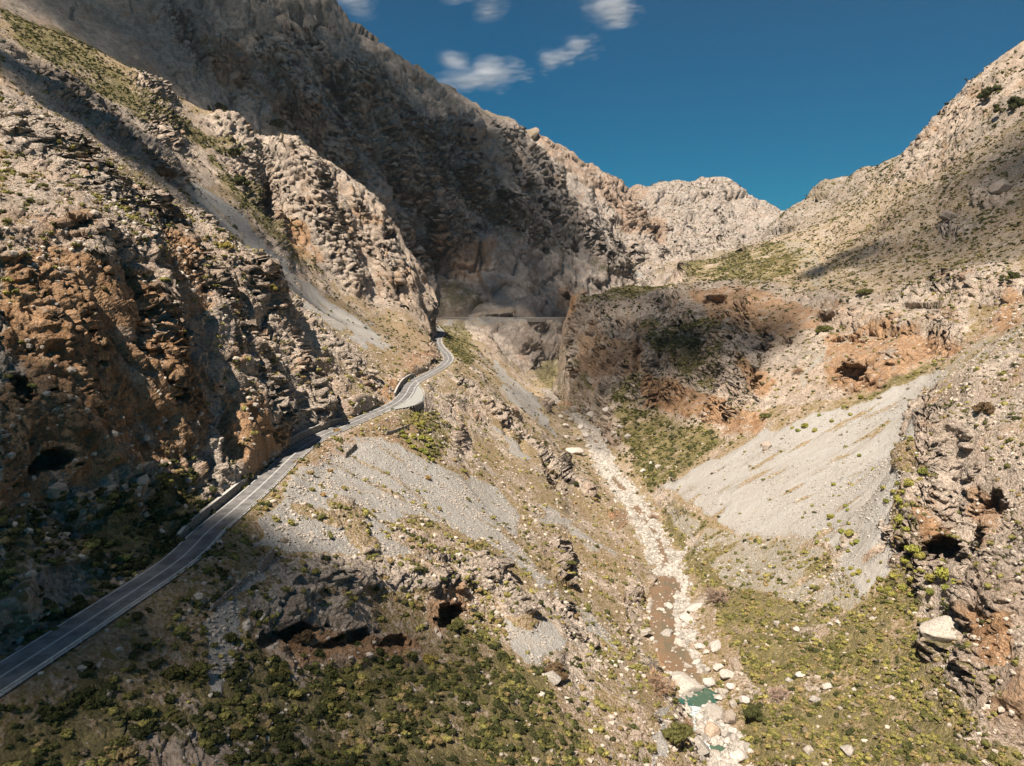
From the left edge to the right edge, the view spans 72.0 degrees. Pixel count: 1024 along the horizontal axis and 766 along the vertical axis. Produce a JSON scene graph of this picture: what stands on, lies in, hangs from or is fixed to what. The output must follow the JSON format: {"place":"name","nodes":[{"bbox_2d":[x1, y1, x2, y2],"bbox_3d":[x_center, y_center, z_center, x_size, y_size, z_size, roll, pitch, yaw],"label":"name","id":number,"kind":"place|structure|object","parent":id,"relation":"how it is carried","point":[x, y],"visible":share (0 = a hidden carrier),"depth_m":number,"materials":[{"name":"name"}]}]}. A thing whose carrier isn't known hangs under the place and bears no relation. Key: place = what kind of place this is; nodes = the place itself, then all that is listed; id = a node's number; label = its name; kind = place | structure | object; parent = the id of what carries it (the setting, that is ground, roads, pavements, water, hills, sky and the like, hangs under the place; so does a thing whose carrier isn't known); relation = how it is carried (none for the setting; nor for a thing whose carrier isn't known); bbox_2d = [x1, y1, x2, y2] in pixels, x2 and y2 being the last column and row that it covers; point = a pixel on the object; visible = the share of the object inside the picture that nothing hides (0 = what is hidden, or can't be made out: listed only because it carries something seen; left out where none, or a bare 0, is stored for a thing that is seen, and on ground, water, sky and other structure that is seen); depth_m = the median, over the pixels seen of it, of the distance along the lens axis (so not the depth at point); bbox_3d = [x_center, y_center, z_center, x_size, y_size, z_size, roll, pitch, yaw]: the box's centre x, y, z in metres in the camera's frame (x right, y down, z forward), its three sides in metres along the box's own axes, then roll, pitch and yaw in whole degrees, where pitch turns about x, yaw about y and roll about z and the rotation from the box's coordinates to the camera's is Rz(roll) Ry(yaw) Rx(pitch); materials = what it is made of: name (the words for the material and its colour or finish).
{"place":"outdoors","nodes":[
{"label":"outdoors","id":0,"kind":"place"},
{"bbox_2d":[0,317,565,692],"bbox_3d":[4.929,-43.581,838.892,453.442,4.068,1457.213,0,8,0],"label":"road","id":1,"kind":"structure","parent":0,"point":[206,537],"depth_m":201.70,"materials":[{"name":"grey asphalt"}]},
{"bbox_2d":[0,339,443,662],"bbox_3d":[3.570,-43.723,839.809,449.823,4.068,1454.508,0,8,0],"label":"road marking","id":2,"kind":"object","parent":1,"relation":"on","point":[176,547],"visible":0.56,"depth_m":204.58,"materials":[{"name":"paint"}]},
{"bbox_2d":[0,327,448,677],"bbox_3d":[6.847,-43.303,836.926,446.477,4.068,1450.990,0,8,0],"label":"road marking","id":3,"kind":"object","parent":1,"relation":"on","point":[193,546],"visible":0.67,"depth_m":199.56,"materials":[{"name":"paint"}]},
{"bbox_2d":[0,333,453,695],"bbox_3d":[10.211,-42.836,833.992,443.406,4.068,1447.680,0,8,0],"label":"kerb strip","id":4,"kind":"object","parent":1,"relation":"on","point":[78,642],"visible":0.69,"depth_m":179.80,"materials":[{"name":"concrete"}]},
{"bbox_2d":[0,412,382,695],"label":"guardrail","id":5,"kind":"object","parent":4,"relation":"on","point":[51,658],"visible":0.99,"depth_m":180.13,"materials":[{"name":"metal"}]},
{"bbox_2d":[440,317,564,317],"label":"parapet wall","id":6,"kind":"structure","parent":4,"relation":"on","point":[509,317],"depth_m":1488.52,"materials":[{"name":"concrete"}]},
{"bbox_2d":[394,385,423,409],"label":"road bay","id":7,"kind":"object","parent":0,"point":[416,397],"visible":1,"depth_m":477.26,"materials":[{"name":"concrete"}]},
{"bbox_2d":[0,0,1023,765],"bbox_3d":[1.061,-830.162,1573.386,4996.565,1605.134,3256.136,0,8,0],"label":"terrain","id":8,"kind":"structure","parent":0,"point":[502,228],"depth_m":469.02,"materials":[{"name":"stone"}]},
{"bbox_2d":[38,703,52,714],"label":"bush","id":9,"kind":"object","parent":8,"relation":"on","point":[44,708],"visible":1,"depth_m":139.47,"materials":[{"name":"green plant"}]},
{"bbox_2d":[44,481,68,499],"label":"boulder","id":10,"kind":"object","parent":8,"relation":"on","point":[54,490],"visible":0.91,"depth_m":193.23,"materials":[{"name":"stone"}]},
{"bbox_2d":[49,709,64,721],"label":"bush","id":11,"kind":"object","parent":8,"relation":"on","point":[58,715],"visible":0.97,"depth_m":139.89,"materials":[{"name":"green plant"}]},
{"bbox_2d":[73,688,90,702],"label":"bush","id":12,"kind":"object","parent":8,"relation":"on","point":[82,694],"visible":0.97,"depth_m":146.35,"materials":[{"name":"green plant"}]},
{"bbox_2d":[81,695,95,708],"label":"bush","id":13,"kind":"object","parent":8,"relation":"on","point":[87,702],"visible":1,"depth_m":145.79,"materials":[{"name":"green plant"}]},
{"bbox_2d":[127,704,152,720],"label":"bush","id":14,"kind":"object","parent":8,"relation":"on","point":[136,713],"visible":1,"depth_m":148.44,"materials":[{"name":"green plant"}]},
{"bbox_2d":[135,474,150,487],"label":"boulder","id":15,"kind":"object","parent":8,"relation":"on","point":[143,481],"visible":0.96,"depth_m":215.11,"materials":[{"name":"stone"}]},
{"bbox_2d":[154,165,177,177],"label":"shrub","id":16,"kind":"object","parent":8,"relation":"on","point":[162,170],"visible":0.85,"depth_m":588.45,"materials":[{"name":"green plant"}]},
{"bbox_2d":[163,693,176,703],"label":"bush","id":17,"kind":"object","parent":8,"relation":"on","point":[169,698],"visible":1,"depth_m":157.63,"materials":[{"name":"green plant"}]},
{"bbox_2d":[163,661,187,679],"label":"bush","id":18,"kind":"object","parent":8,"relation":"on","point":[171,671],"visible":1,"depth_m":165.50,"materials":[{"name":"green plant"}]},
{"bbox_2d":[188,659,212,676],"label":"shrub","id":19,"kind":"object","parent":8,"relation":"on","point":[200,667],"visible":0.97,"depth_m":169.98,"materials":[{"name":"green plant"}]},
{"bbox_2d":[177,478,247,537],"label":"retaining wall","id":20,"kind":"structure","parent":8,"relation":"on","point":[217,503],"depth_m":245.21,"materials":[{"name":"concrete"}]},
{"bbox_2d":[207,102,227,111],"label":"shrub","id":21,"kind":"object","parent":8,"relation":"on","point":[220,106],"visible":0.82,"depth_m":1269.35,"materials":[{"name":"green plant"}]},
{"bbox_2d":[215,731,227,744],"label":"bush","id":22,"kind":"object","parent":8,"relation":"on","point":[221,738],"visible":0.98,"depth_m":154.32,"materials":[{"name":"green plant"}]},
{"bbox_2d":[217,241,234,247],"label":"shrub","id":23,"kind":"object","parent":8,"relation":"on","point":[226,244],"visible":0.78,"depth_m":379.51,"materials":[{"name":"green plant"}]},
{"bbox_2d":[220,754,235,762],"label":"bush","id":24,"kind":"object","parent":8,"relation":"on","point":[230,757],"visible":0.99,"depth_m":149.55,"materials":[{"name":"green plant"}]},
{"bbox_2d":[223,631,238,642],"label":"bush","id":25,"kind":"object","parent":8,"relation":"on","point":[230,637],"visible":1,"depth_m":185.47,"materials":[{"name":"green plant"}]},
{"bbox_2d":[209,570,257,612],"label":"dry stone wall","id":26,"kind":"structure","parent":8,"relation":"on","point":[239,584],"depth_m":199.58,"materials":[{"name":"grey stone"}]},
{"bbox_2d":[227,147,240,155],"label":"shrub","id":27,"kind":"object","parent":8,"relation":"on","point":[231,151],"visible":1,"depth_m":814.74,"materials":[{"name":"green plant"}]},
{"bbox_2d":[229,726,242,739],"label":"bush","id":28,"kind":"object","parent":8,"relation":"on","point":[236,734],"visible":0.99,"depth_m":158.39,"materials":[{"name":"green plant"}]},
{"bbox_2d":[232,174,250,186],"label":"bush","id":29,"kind":"object","parent":8,"relation":"on","point":[237,179],"visible":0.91,"depth_m":752.55,"materials":[{"name":"green plant"}]},
{"bbox_2d":[259,547,274,573],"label":"dry stone wall","id":30,"kind":"structure","parent":8,"relation":"on","point":[266,561],"depth_m":217.29,"materials":[{"name":"grey stone"}]},
{"bbox_2d":[266,118,285,128],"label":"shrub","id":31,"kind":"object","parent":8,"relation":"on","point":[279,123],"visible":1,"depth_m":1345.38,"materials":[{"name":"green plant"}]},
{"bbox_2d":[271,721,287,735],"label":"bush","id":32,"kind":"object","parent":8,"relation":"on","point":[280,728],"visible":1,"depth_m":168.16,"materials":[{"name":"green plant"}]},
{"bbox_2d":[275,741,292,752],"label":"bush","id":33,"kind":"object","parent":8,"relation":"on","point":[284,747],"visible":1,"depth_m":162.67,"materials":[{"name":"green plant"}]},
{"bbox_2d":[277,665,291,678],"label":"bush","id":34,"kind":"object","parent":8,"relation":"on","point":[284,671],"visible":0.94,"depth_m":188.68,"materials":[{"name":"green plant"}]},
{"bbox_2d":[291,629,315,642],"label":"shrub","id":35,"kind":"object","parent":8,"relation":"on","point":[306,635],"visible":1,"depth_m":207.98,"materials":[{"name":"brown plant"}]},
{"bbox_2d":[280,418,341,454],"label":"retaining wall","id":36,"kind":"structure","parent":8,"relation":"on","point":[304,434],"depth_m":366.66,"materials":[{"name":"concrete"}]},
{"bbox_2d":[322,689,337,699],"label":"bush","id":37,"kind":"object","parent":8,"relation":"on","point":[331,695],"visible":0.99,"depth_m":192.37,"materials":[{"name":"green plant"}]},
{"bbox_2d":[345,443,356,457],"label":"dry stone wall","id":38,"kind":"structure","parent":8,"relation":"on","point":[352,449],"depth_m":358.21,"materials":[{"name":"grey stone"}]},
{"bbox_2d":[351,702,362,714],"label":"bush","id":39,"kind":"object","parent":8,"relation":"on","point":[356,708],"visible":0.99,"depth_m":193.53,"materials":[{"name":"green plant"}]},
{"bbox_2d":[363,682,375,690],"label":"bush","id":40,"kind":"object","parent":8,"relation":"on","point":[372,687],"visible":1,"depth_m":205.13,"materials":[{"name":"green plant"}]},
{"bbox_2d":[386,425,408,434],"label":"dry stone wall","id":41,"kind":"structure","parent":8,"relation":"on","point":[391,432],"depth_m":410.01,"materials":[{"name":"grey stone"}]},
{"bbox_2d":[391,653,404,663],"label":"bush","id":42,"kind":"object","parent":8,"relation":"on","point":[397,659],"visible":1,"depth_m":226.58,"materials":[{"name":"green plant"}]},
{"bbox_2d":[394,373,414,396],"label":"retaining wall","id":43,"kind":"structure","parent":8,"relation":"on","point":[402,382],"depth_m":540.55,"materials":[{"name":"concrete"}]},
{"bbox_2d":[204,243,619,681],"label":"rubble","id":44,"kind":"object","parent":8,"relation":"on","point":[232,610],"visible":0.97,"depth_m":317.88,"materials":[{"name":"stone"}]},
{"bbox_2d":[422,653,437,665],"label":"shrub","id":45,"kind":"object","parent":8,"relation":"on","point":[426,657],"visible":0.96,"depth_m":238.93,"materials":[{"name":"green plant"}]},
{"bbox_2d":[446,617,464,630],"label":"shrub","id":46,"kind":"object","parent":8,"relation":"on","point":[457,623],"visible":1,"depth_m":263.05,"materials":[{"name":"green plant"}]},
{"bbox_2d":[0,97,1023,765],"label":"scrub","id":47,"kind":"object","parent":8,"relation":"on","point":[390,725],"visible":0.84,"depth_m":239.44,"materials":[{"name":"green plant"}]},
{"bbox_2d":[0,6,1023,750],"bbox_3d":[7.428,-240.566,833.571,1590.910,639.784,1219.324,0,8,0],"label":"scrub","id":48,"kind":"object","parent":8,"relation":"on","point":[454,350],"visible":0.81,"depth_m":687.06,"materials":[{"name":"green plant"}]},
{"bbox_2d":[0,31,1023,765],"bbox_3d":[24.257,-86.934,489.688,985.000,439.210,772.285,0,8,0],"label":"rubble","id":49,"kind":"object","parent":8,"relation":"on","point":[224,487],"visible":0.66,"depth_m":301.60,"materials":[{"name":"stone"}]},
{"bbox_2d":[462,318,564,321],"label":"retaining wall","id":50,"kind":"structure","parent":8,"relation":"on","point":[543,319],"depth_m":1485.41,"materials":[{"name":"grey stone"}]},
{"bbox_2d":[544,670,561,684],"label":"boulder","id":51,"kind":"object","parent":8,"relation":"on","point":[554,678],"visible":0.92,"depth_m":264.13,"materials":[{"name":"stone"}]},
{"bbox_2d":[544,661,568,684],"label":"shrub","id":52,"kind":"object","parent":8,"relation":"on","point":[556,667],"visible":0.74,"depth_m":268.73,"materials":[{"name":"brown plant"}]},
{"bbox_2d":[565,447,583,454],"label":"boulder","id":53,"kind":"object","parent":8,"relation":"on","point":[576,450],"visible":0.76,"depth_m":760.57,"materials":[{"name":"stone"}]},
{"bbox_2d":[547,392,754,765],"bbox_3d":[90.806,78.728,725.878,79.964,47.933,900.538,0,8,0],"label":"rubble","id":54,"kind":"object","parent":8,"relation":"on","point":[604,461],"visible":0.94,"depth_m":506.06,"materials":[{"name":"stone"}]},
{"bbox_2d":[642,665,678,697],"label":"bare shrub","id":55,"kind":"object","parent":8,"relation":"on","point":[657,681],"visible":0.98,"depth_m":310.57,"materials":[{"name":"brown plant"}]},
{"bbox_2d":[661,629,672,635],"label":"boulder","id":56,"kind":"object","parent":8,"relation":"on","point":[666,632],"visible":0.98,"depth_m":402.39,"materials":[{"name":"stone"}]},
{"bbox_2d":[660,721,695,745],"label":"shrub","id":57,"kind":"object","parent":8,"relation":"on","point":[677,733],"visible":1,"depth_m":270.95,"materials":[{"name":"green plant"}]},
{"bbox_2d":[679,612,693,622],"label":"boulder","id":58,"kind":"object","parent":8,"relation":"on","point":[685,617],"visible":0.96,"depth_m":416.68,"materials":[{"name":"stone"}]},
{"bbox_2d":[671,672,702,693],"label":"boulder","id":59,"kind":"object","parent":8,"relation":"on","point":[685,682],"visible":0.73,"depth_m":349.79,"materials":[{"name":"stone"}]},
{"bbox_2d":[684,714,699,735],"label":"bare shrub","id":60,"kind":"object","parent":8,"relation":"on","point":[689,721],"visible":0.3,"depth_m":312.00,"materials":[{"name":"brown plant"}]},
{"bbox_2d":[685,339,700,346],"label":"shrub","id":61,"kind":"object","parent":8,"relation":"on","point":[693,343],"visible":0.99,"depth_m":844.81,"materials":[{"name":"green plant"}]},
{"bbox_2d":[685,603,702,611],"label":"boulder","id":62,"kind":"object","parent":8,"relation":"on","point":[694,607],"visible":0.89,"depth_m":429.59,"materials":[{"name":"stone"}]},
{"bbox_2d":[694,736,708,754],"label":"boulder","id":63,"kind":"object","parent":8,"relation":"on","point":[701,747],"visible":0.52,"depth_m":303.19,"materials":[{"name":"stone"}]},
{"bbox_2d":[703,677,715,687],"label":"boulder","id":64,"kind":"object","parent":8,"relation":"on","point":[709,682],"visible":1,"depth_m":352.84,"materials":[{"name":"stone"}]},
{"bbox_2d":[704,720,720,737],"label":"boulder","id":65,"kind":"object","parent":8,"relation":"on","point":[711,729],"visible":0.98,"depth_m":315.97,"materials":[{"name":"stone"}]},
{"bbox_2d":[706,702,723,720],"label":"boulder","id":66,"kind":"object","parent":8,"relation":"on","point":[715,712],"visible":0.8,"depth_m":327.20,"materials":[{"name":"stone"}]},
{"bbox_2d":[709,639,720,651],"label":"boulder","id":67,"kind":"object","parent":8,"relation":"on","point":[715,645],"visible":1,"depth_m":376.98,"materials":[{"name":"stone"}]},
{"bbox_2d":[700,581,734,604],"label":"bare shrub","id":68,"kind":"object","parent":8,"relation":"on","point":[715,595],"visible":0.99,"depth_m":420.71,"materials":[{"name":"brown plant"}]},
{"bbox_2d":[717,688,728,695],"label":"boulder","id":69,"kind":"object","parent":8,"relation":"on","point":[722,691],"visible":0.99,"depth_m":344.02,"materials":[{"name":"stone"}]},
{"bbox_2d":[719,669,734,679],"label":"boulder","id":70,"kind":"object","parent":8,"relation":"on","point":[725,674],"visible":0.98,"depth_m":353.00,"materials":[{"name":"stone"}]},
{"bbox_2d":[723,710,736,723],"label":"boulder","id":71,"kind":"object","parent":8,"relation":"on","point":[729,716],"visible":1,"depth_m":324.27,"materials":[{"name":"stone"}]},
{"bbox_2d":[729,749,747,762],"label":"boulder","id":72,"kind":"object","parent":8,"relation":"on","point":[739,755],"visible":0.99,"depth_m":301.98,"materials":[{"name":"stone"}]},
{"bbox_2d":[739,695,749,704],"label":"boulder","id":73,"kind":"object","parent":8,"relation":"on","point":[743,699],"visible":0.96,"depth_m":331.81,"materials":[{"name":"stone"}]},
{"bbox_2d":[742,702,762,721],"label":"shrub","id":74,"kind":"object","parent":8,"relation":"on","point":[751,710],"visible":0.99,"depth_m":316.12,"materials":[{"name":"green plant"}]},
{"bbox_2d":[762,441,771,450],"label":"boulder","id":75,"kind":"object","parent":8,"relation":"on","point":[766,445],"visible":0.99,"depth_m":571.88,"materials":[{"name":"stone"}]},
{"bbox_2d":[767,684,789,700],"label":"bare shrub","id":76,"kind":"object","parent":8,"relation":"on","point":[776,693],"visible":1,"depth_m":320.02,"materials":[{"name":"brown plant"}]},
{"bbox_2d":[803,745,813,755],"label":"boulder","id":77,"kind":"object","parent":8,"relation":"on","point":[807,749],"visible":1,"depth_m":286.51,"materials":[{"name":"stone"}]},
{"bbox_2d":[814,325,834,332],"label":"shrub","id":78,"kind":"object","parent":8,"relation":"on","point":[823,328],"visible":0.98,"depth_m":725.56,"materials":[{"name":"green plant"}]},
{"bbox_2d":[651,325,1023,765],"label":"rubble","id":79,"kind":"object","parent":8,"relation":"on","point":[817,514],"visible":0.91,"depth_m":462.83,"materials":[{"name":"stone"}]},
{"bbox_2d":[839,745,853,756],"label":"boulder","id":80,"kind":"object","parent":8,"relation":"on","point":[848,750],"visible":1,"depth_m":276.56,"materials":[{"name":"stone"}]},
{"bbox_2d":[854,288,873,295],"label":"shrub","id":81,"kind":"object","parent":8,"relation":"on","point":[864,290],"visible":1,"depth_m":766.85,"materials":[{"name":"green plant"}]},
{"bbox_2d":[900,556,910,564],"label":"cushion bush","id":82,"kind":"object","parent":8,"relation":"on","point":[905,560],"visible":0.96,"depth_m":342.12,"materials":[{"name":"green plant"}]},
{"bbox_2d":[904,478,915,485],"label":"cushion bush","id":83,"kind":"object","parent":8,"relation":"on","point":[908,482],"visible":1,"depth_m":357.62,"materials":[{"name":"yellow plant"}]},
{"bbox_2d":[904,543,920,551],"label":"cushion bush","id":84,"kind":"object","parent":8,"relation":"on","point":[912,547],"visible":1,"depth_m":336.83,"materials":[{"name":"yellow plant"}]},
{"bbox_2d":[914,552,925,558],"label":"cushion bush","id":85,"kind":"object","parent":8,"relation":"on","point":[919,555],"visible":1,"depth_m":334.10,"materials":[{"name":"yellow plant"}]},
{"bbox_2d":[923,573,937,581],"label":"cushion bush","id":86,"kind":"object","parent":8,"relation":"on","point":[930,577],"visible":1,"depth_m":320.08,"materials":[{"name":"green plant"}]},
{"bbox_2d":[919,615,958,647],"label":"boulder","id":87,"kind":"object","parent":8,"relation":"on","point":[938,629],"visible":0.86,"depth_m":287.02,"materials":[{"name":"stone"}]},
{"bbox_2d":[934,567,950,579],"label":"cushion bush","id":88,"kind":"object","parent":8,"relation":"on","point":[942,572],"visible":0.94,"depth_m":313.20,"materials":[{"name":"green plant"}]},
{"bbox_2d":[939,209,957,219],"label":"boulder","id":89,"kind":"object","parent":8,"relation":"on","point":[945,214],"visible":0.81,"depth_m":841.32,"materials":[{"name":"stone"}]},
{"bbox_2d":[972,402,994,413],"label":"shrub","id":90,"kind":"object","parent":8,"relation":"on","point":[989,407],"visible":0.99,"depth_m":351.36,"materials":[{"name":"brown plant"}]},
{"bbox_2d":[975,84,1002,98],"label":"shrub","id":91,"kind":"object","parent":8,"relation":"on","point":[986,92],"visible":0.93,"depth_m":1025.44,"materials":[{"name":"green plant"}]},
{"bbox_2d":[988,178,1012,193],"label":"boulder","id":92,"kind":"object","parent":8,"relation":"on","point":[1001,185],"visible":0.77,"depth_m":810.04,"materials":[{"name":"stone"}]},
{"bbox_2d":[993,96,1023,112],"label":"shrub","id":93,"kind":"object","parent":8,"relation":"on","point":[1013,102],"visible":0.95,"depth_m":963.40,"materials":[{"name":"green plant"}]},
{"bbox_2d":[998,271,1020,281],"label":"shrub","id":94,"kind":"object","parent":8,"relation":"on","point":[1013,275],"visible":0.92,"depth_m":562.46,"materials":[{"name":"green plant"}]},
{"bbox_2d":[558,403,577,412],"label":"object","id":95,"kind":"structure","parent":0,"point":[563,408],"depth_m":1038.49,"materials":[{"name":"beige stone"}]},
{"bbox_2d":[611,509,625,527],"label":"water","id":96,"kind":"structure","parent":0,"point":[620,516],"depth_m":587.59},
{"bbox_2d":[584,427,679,671],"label":"water","id":97,"kind":"structure","parent":0,"point":[638,509],"depth_m":577.03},
{"bbox_2d":[650,574,702,684],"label":"dirt","id":98,"kind":"structure","parent":0,"point":[665,645],"depth_m":409.63,"materials":[{"name":"brown soil"}]},
{"bbox_2d":[337,0,1023,210],"label":"sky","id":99,"kind":"structure","parent":0,"point":[776,99],"materials":[{"name":"blue"}]},
{"bbox_2d":[677,687,717,706],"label":"water","id":100,"kind":"structure","parent":0,"point":[705,696],"depth_m":344.31,"materials":[{"name":"green liquid"}]},
{"bbox_2d":[689,706,710,749],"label":"water","id":101,"kind":"structure","parent":0,"point":[695,711],"depth_m":332.86,"materials":[{"name":"white liquid"}]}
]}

